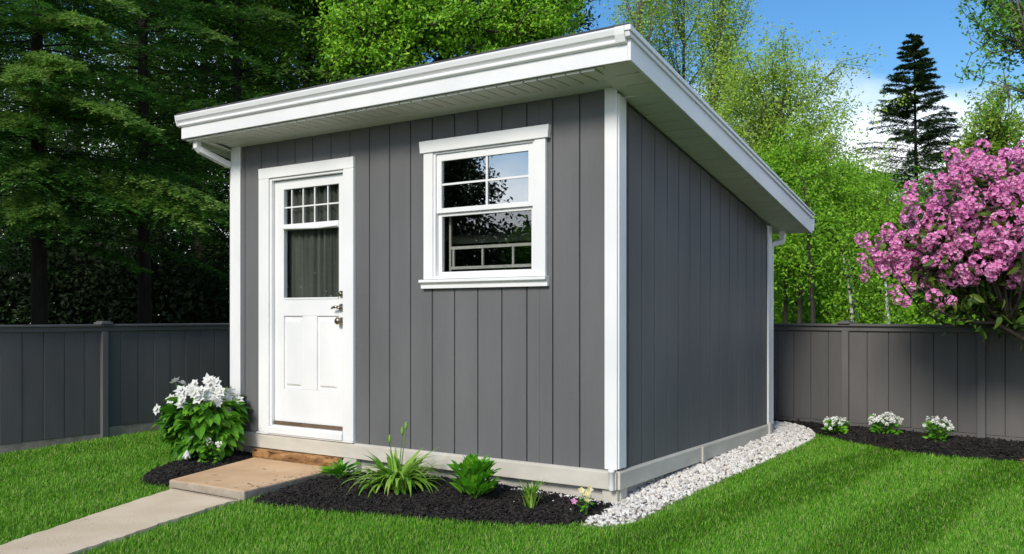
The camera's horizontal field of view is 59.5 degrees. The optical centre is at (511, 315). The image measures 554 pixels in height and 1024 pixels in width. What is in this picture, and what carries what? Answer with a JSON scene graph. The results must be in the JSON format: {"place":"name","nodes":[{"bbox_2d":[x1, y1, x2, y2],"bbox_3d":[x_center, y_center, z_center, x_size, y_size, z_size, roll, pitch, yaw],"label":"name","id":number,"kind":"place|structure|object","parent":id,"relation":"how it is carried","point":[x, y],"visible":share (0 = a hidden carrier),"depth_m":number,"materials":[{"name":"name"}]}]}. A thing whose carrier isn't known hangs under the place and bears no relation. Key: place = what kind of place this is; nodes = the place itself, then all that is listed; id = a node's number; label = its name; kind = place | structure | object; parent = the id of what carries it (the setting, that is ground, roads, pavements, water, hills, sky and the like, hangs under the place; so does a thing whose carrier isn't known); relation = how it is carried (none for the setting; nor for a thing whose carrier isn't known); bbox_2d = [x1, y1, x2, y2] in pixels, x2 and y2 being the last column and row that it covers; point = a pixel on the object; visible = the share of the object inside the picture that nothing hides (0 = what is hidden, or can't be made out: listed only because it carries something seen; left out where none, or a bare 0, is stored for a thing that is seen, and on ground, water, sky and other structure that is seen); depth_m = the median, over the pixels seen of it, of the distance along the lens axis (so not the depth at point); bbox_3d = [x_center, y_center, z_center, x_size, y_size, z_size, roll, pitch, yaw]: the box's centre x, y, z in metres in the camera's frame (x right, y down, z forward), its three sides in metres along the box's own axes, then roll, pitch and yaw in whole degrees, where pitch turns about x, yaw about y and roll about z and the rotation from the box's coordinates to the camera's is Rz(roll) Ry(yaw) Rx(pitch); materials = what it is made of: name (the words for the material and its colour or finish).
{"place":"outdoors","nodes":[
{"label":"outdoors","id":0,"kind":"place"},
{"bbox_2d":[0,428,1023,553],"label":"ground","id":1,"kind":"structure","parent":0,"point":[602,528],"depth_m":5.21,"materials":[{"name":"green plant"}]},
{"bbox_2d":[0,86,73,279],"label":"hemlock tree","id":2,"kind":"object","parent":1,"relation":"on","point":[7,263],"visible":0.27,"depth_m":10.97,"materials":[{"name":"green plant"}]},
{"bbox_2d":[0,0,229,324],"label":"hemlock tree","id":3,"kind":"object","parent":1,"relation":"on","point":[37,207],"visible":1,"depth_m":9.94,"materials":[{"name":"green plant"}]},
{"bbox_2d":[0,0,229,323],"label":"hemlock tree","id":4,"kind":"object","parent":1,"relation":"on","point":[73,147],"visible":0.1,"depth_m":16.40,"materials":[{"name":"green plant"}]},
{"bbox_2d":[0,321,229,453],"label":"wooden fence","id":5,"kind":"object","parent":1,"relation":"on","point":[63,383],"visible":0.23,"depth_m":8.64,"materials":[{"name":"paint"}]},
{"bbox_2d":[0,488,240,553],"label":"path","id":6,"kind":"structure","parent":1,"relation":"on","point":[119,522],"depth_m":5.18,"materials":[{"name":"beige concrete"}]},
{"bbox_2d":[0,0,302,323],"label":"hemlock tree","id":7,"kind":"object","parent":1,"relation":"on","point":[144,299],"visible":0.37,"depth_m":12.48,"materials":[{"name":"green plant"}]},
{"bbox_2d":[0,2,329,324],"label":"woodland","id":8,"kind":"object","parent":1,"relation":"on","point":[108,292],"visible":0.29,"depth_m":15.81,"materials":[{"name":"green plant"}]},
{"bbox_2d":[2,0,361,308],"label":"leafy tree","id":9,"kind":"object","parent":1,"relation":"on","point":[205,84],"visible":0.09,"depth_m":18.29,"materials":[{"name":"green plant"}]},
{"bbox_2d":[0,0,377,284],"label":"hemlock tree","id":10,"kind":"object","parent":1,"relation":"on","point":[237,69],"visible":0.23,"depth_m":13.65,"materials":[{"name":"green plant"}]},
{"bbox_2d":[139,450,252,486],"bbox_3d":[-2.442,1.168,7.079,0.840,0.117,1.330,0,0,34],"label":"mulch bed","id":11,"kind":"object","parent":1,"relation":"on","point":[165,474],"visible":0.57,"depth_m":6.82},
{"bbox_2d":[152,373,250,460],"bbox_3d":[-2.520,0.834,7.309,0.775,0.742,0.821,0,0,0],"label":"flowering bush","id":12,"kind":"object","parent":11,"relation":"on","point":[217,414],"visible":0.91,"depth_m":7.12,"materials":[{"name":"green plant"}]},
{"bbox_2d":[189,436,221,465],"bbox_3d":[-2.385,1.057,6.984,0.239,0.257,0.194,0,0,-43],"label":"bedding plant","id":13,"kind":"object","parent":11,"relation":"on","point":[215,451],"visible":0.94,"depth_m":6.99,"materials":[{"name":"green plant"}]},
{"bbox_2d":[169,457,332,501],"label":"stone slab","id":14,"kind":"structure","parent":1,"relation":"on","point":[226,480],"depth_m":6.37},
{"bbox_2d":[252,447,343,466],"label":"timber beam","id":15,"kind":"structure","parent":1,"relation":"on","point":[294,457],"depth_m":7.05,"materials":[{"name":"brown wood"}]},
{"bbox_2d":[221,0,404,99],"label":"leafy tree","id":16,"kind":"object","parent":1,"relation":"on","point":[273,4],"visible":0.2,"depth_m":14.73,"materials":[{"name":"green plant"}]},
{"bbox_2d":[274,0,561,82],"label":"leafy tree","id":17,"kind":"object","parent":1,"relation":"on","point":[443,29],"visible":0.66,"depth_m":13.06,"materials":[{"name":"green plant"}]},
{"bbox_2d":[236,471,612,527],"bbox_3d":[-0.642,1.170,5.770,2.587,0.130,1.190,0,0,34],"label":"mulch bed","id":18,"kind":"object","parent":1,"relation":"on","point":[501,503],"visible":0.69,"depth_m":5.57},
{"bbox_2d":[319,459,361,478],"bbox_3d":[-1.205,1.082,6.269,0.324,0.157,0.276,0,0,0],"label":"seedling plant","id":19,"kind":"object","parent":18,"relation":"on","point":[339,468],"visible":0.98,"depth_m":6.25,"materials":[{"name":"green plant"}]},
{"bbox_2d":[341,421,446,496],"bbox_3d":[-0.785,0.967,5.972,0.732,0.533,0.749,0,0,20],"label":"daylily plant","id":20,"kind":"object","parent":18,"relation":"on","point":[396,476],"visible":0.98,"depth_m":5.92,"materials":[{"name":"green plant"}]},
{"bbox_2d":[447,452,501,498],"bbox_3d":[-0.233,1.009,5.608,0.369,0.312,0.305,0,0,24],"label":"leafy shrub","id":21,"kind":"object","parent":18,"relation":"on","point":[473,472],"visible":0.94,"depth_m":5.54,"materials":[{"name":"green plant"}]},
{"bbox_2d":[518,478,546,508],"bbox_3d":[0.117,1.065,5.396,0.248,0.193,0.196,0,0,-32],"label":"sprout plant","id":22,"kind":"object","parent":18,"relation":"on","point":[530,495],"visible":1,"depth_m":5.36,"materials":[{"name":"green plant"}]},
{"bbox_2d":[570,486,593,513],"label":"pansy plant","id":23,"kind":"object","parent":18,"relation":"on","point":[587,491],"visible":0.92,"depth_m":5.28,"materials":[{"name":"yellow plant"}]},
{"bbox_2d":[175,22,814,501],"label":"garden shed","id":24,"kind":"structure","parent":1,"relation":"on","point":[549,262],"depth_m":6.36,"materials":[{"name":"grey wood"}]},
{"bbox_2d":[256,156,355,442],"bbox_3d":[-1.608,-0.123,7.087,1.080,2.159,0.165,0,0,34],"label":"door","id":25,"kind":"structure","parent":24,"relation":"in","point":[307,340],"depth_m":7.09,"materials":[{"name":"white paint"}]},
{"bbox_2d":[418,124,551,288],"bbox_3d":[-0.178,-0.716,6.117,1.081,1.045,0.162,0,0,34],"label":"window","id":26,"kind":"structure","parent":24,"relation":"in","point":[532,140],"depth_m":6.09,"materials":[{"name":"white paint"}]},
{"bbox_2d":[429,0,592,56],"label":"leafy tree","id":27,"kind":"object","parent":1,"relation":"on","point":[555,27],"visible":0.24,"depth_m":14.17,"materials":[{"name":"green plant"}]},
{"bbox_2d":[544,0,600,38],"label":"leafy tree","id":28,"kind":"object","parent":1,"relation":"on","point":[586,19],"visible":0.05,"depth_m":20.79,"materials":[{"name":"green plant"}]},
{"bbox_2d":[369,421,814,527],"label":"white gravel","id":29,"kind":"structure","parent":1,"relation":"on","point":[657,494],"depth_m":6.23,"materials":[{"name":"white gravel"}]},
{"bbox_2d":[589,0,690,53],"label":"birch tree","id":30,"kind":"object","parent":1,"relation":"on","point":[640,14],"visible":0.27,"depth_m":16.85,"materials":[{"name":"green plant"}]},
{"bbox_2d":[618,0,748,100],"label":"birch tree","id":31,"kind":"object","parent":1,"relation":"on","point":[683,35],"visible":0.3,"depth_m":17.81,"materials":[{"name":"green plant"}]},
{"bbox_2d":[678,0,774,139],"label":"birch tree","id":32,"kind":"object","parent":1,"relation":"on","point":[720,39],"visible":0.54,"depth_m":17.39,"materials":[{"name":"green plant"}]},
{"bbox_2d":[730,98,846,319],"bbox_3d":[5.731,-1.758,18.896,3.561,5.828,2.995,0,0,30],"label":"young tree","id":33,"kind":"object","parent":1,"relation":"on","point":[812,143],"depth_m":18.52,"materials":[{"name":"green plant"}]},
{"bbox_2d":[701,19,915,206],"bbox_3d":[4.612,-2.005,15.140,3.503,6.325,3.335,0,0,0],"label":"leafy tree","id":34,"kind":"object","parent":1,"relation":"on","point":[767,119],"visible":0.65,"depth_m":14.62,"materials":[{"name":"green plant"}]},
{"bbox_2d":[764,147,853,322],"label":"birch sapling","id":35,"kind":"object","parent":1,"relation":"on","point":[786,287],"visible":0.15,"depth_m":14.58,"materials":[{"name":"green plant"}]},
{"bbox_2d":[783,183,836,319],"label":"birch sapling","id":36,"kind":"object","parent":1,"relation":"on","point":[807,274],"visible":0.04,"depth_m":15.45,"materials":[{"name":"green plant"}]},
{"bbox_2d":[771,138,857,323],"bbox_3d":[4.149,-0.776,12.827,1.474,3.754,1.906,0,0,35],"label":"birch sapling","id":37,"kind":"object","parent":1,"relation":"on","point":[808,258],"visible":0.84,"depth_m":12.89,"materials":[{"name":"green plant"}]},
{"bbox_2d":[754,115,896,322],"bbox_3d":[4.396,-1.005,14.016,2.585,4.322,2.524,0,0,0],"label":"young tree","id":38,"kind":"object","parent":1,"relation":"on","point":[776,155],"visible":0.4,"depth_m":13.63,"materials":[{"name":"green plant"}]},
{"bbox_2d":[775,140,893,323],"bbox_3d":[5.860,-1.094,16.583,2.670,4.499,2.572,0,0,0],"label":"young tree","id":39,"kind":"object","parent":1,"relation":"on","point":[838,199],"visible":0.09,"depth_m":16.03,"materials":[{"name":"green plant"}]},
{"bbox_2d":[795,137,903,313],"bbox_3d":[5.715,-0.835,14.601,1.947,3.875,2.399,0,0,0],"label":"birch sapling","id":40,"kind":"object","parent":1,"relation":"on","point":[846,204],"visible":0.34,"depth_m":14.44,"materials":[{"name":"green plant"}]},
{"bbox_2d":[807,198,892,323],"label":"birch sapling","id":41,"kind":"object","parent":1,"relation":"on","point":[850,296],"visible":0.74,"depth_m":13.15,"materials":[{"name":"green plant"}]},
{"bbox_2d":[803,211,913,323],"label":"birch sapling","id":42,"kind":"object","parent":1,"relation":"on","point":[841,288],"visible":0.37,"depth_m":13.54,"materials":[{"name":"green plant"}]},
{"bbox_2d":[820,138,901,202],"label":"young tree","id":43,"kind":"object","parent":1,"relation":"on","point":[877,175],"visible":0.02,"depth_m":20.39,"materials":[{"name":"green plant"}]},
{"bbox_2d":[819,134,916,313],"bbox_3d":[6.913,-1.265,17.867,2.321,4.850,1.904,0,0,39],"label":"young tree","id":44,"kind":"object","parent":1,"relation":"on","point":[888,183],"visible":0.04,"depth_m":17.71,"materials":[{"name":"green plant"}]},
{"bbox_2d":[835,173,903,299],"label":"birch sapling","id":45,"kind":"object","parent":1,"relation":"on","point":[886,193],"visible":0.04,"depth_m":16.79,"materials":[{"name":"green plant"}]},
{"bbox_2d":[831,164,928,323],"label":"young tree","id":46,"kind":"object","parent":1,"relation":"on","point":[894,216],"visible":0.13,"depth_m":15.44,"materials":[{"name":"green plant"}]},
{"bbox_2d":[827,195,933,323],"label":"birch sapling","id":47,"kind":"object","parent":1,"relation":"on","point":[888,317],"visible":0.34,"depth_m":12.61,"materials":[{"name":"green plant"}]},
{"bbox_2d":[774,159,1021,324],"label":"woodland","id":48,"kind":"object","parent":1,"relation":"on","point":[820,319],"visible":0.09,"depth_m":15.54,"materials":[{"name":"green plant"}]},
{"bbox_2d":[774,321,1023,441],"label":"wooden fence","id":49,"kind":"object","parent":1,"relation":"on","point":[966,381],"visible":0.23,"depth_m":8.20,"materials":[{"name":"paint"}]},
{"bbox_2d":[774,419,1023,460],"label":"mulch bed","id":50,"kind":"object","parent":1,"relation":"on","point":[967,446],"visible":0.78,"depth_m":7.47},
{"bbox_2d":[821,416,849,433],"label":"white flower plant","id":51,"kind":"object","parent":50,"relation":"on","point":[840,425],"visible":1,"depth_m":8.12,"materials":[{"name":"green plant"}]},
{"bbox_2d":[868,411,903,434],"bbox_3d":[3.331,0.952,8.004,0.309,0.212,0.301,0,0,0],"label":"white flower plant","id":52,"kind":"object","parent":50,"relation":"on","point":[877,425],"visible":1,"depth_m":7.96,"materials":[{"name":"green plant"}]},
{"bbox_2d":[922,416,954,441],"bbox_3d":[3.595,0.953,7.554,0.259,0.221,0.256,0,0,36],"label":"white flower plant","id":53,"kind":"object","parent":50,"relation":"on","point":[944,427],"visible":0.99,"depth_m":7.53,"materials":[{"name":"green plant"}]},
{"bbox_2d":[851,33,965,321],"bbox_3d":[9.730,-2.917,21.983,5.028,8.136,4.685,0,0,19],"label":"spruce tree","id":54,"kind":"object","parent":1,"relation":"on","point":[921,81],"visible":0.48,"depth_m":21.87,"materials":[{"name":"green plant"}]},
{"bbox_2d":[886,165,930,312],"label":"young tree","id":55,"kind":"object","parent":1,"relation":"on","point":[900,184],"visible":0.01,"depth_m":18.94,"materials":[{"name":"green plant"}]},
{"bbox_2d":[875,159,957,304],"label":"young tree","id":56,"kind":"object","parent":1,"relation":"on","point":[920,198],"visible":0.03,"depth_m":16.91,"materials":[{"name":"green plant"}]},
{"bbox_2d":[854,138,1023,350],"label":"rhododendron bush","id":57,"kind":"object","parent":1,"relation":"on","point":[966,238],"visible":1,"depth_m":6.69,"materials":[{"name":"pink plant"}]},
{"bbox_2d":[941,72,1023,175],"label":"leafy tree","id":58,"kind":"object","parent":1,"relation":"on","point":[1001,136],"visible":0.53,"depth_m":15.83,"materials":[{"name":"green plant"}]},
{"bbox_2d":[949,0,1023,136],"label":"leafy tree","id":59,"kind":"object","parent":1,"relation":"on","point":[1002,9],"visible":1,"depth_m":12.31,"materials":[{"name":"green plant"}]},
{"bbox_2d":[2,0,1023,323],"label":"sky","id":60,"kind":"structure","parent":0,"point":[886,23],"materials":[{"name":"blue"}]}
]}

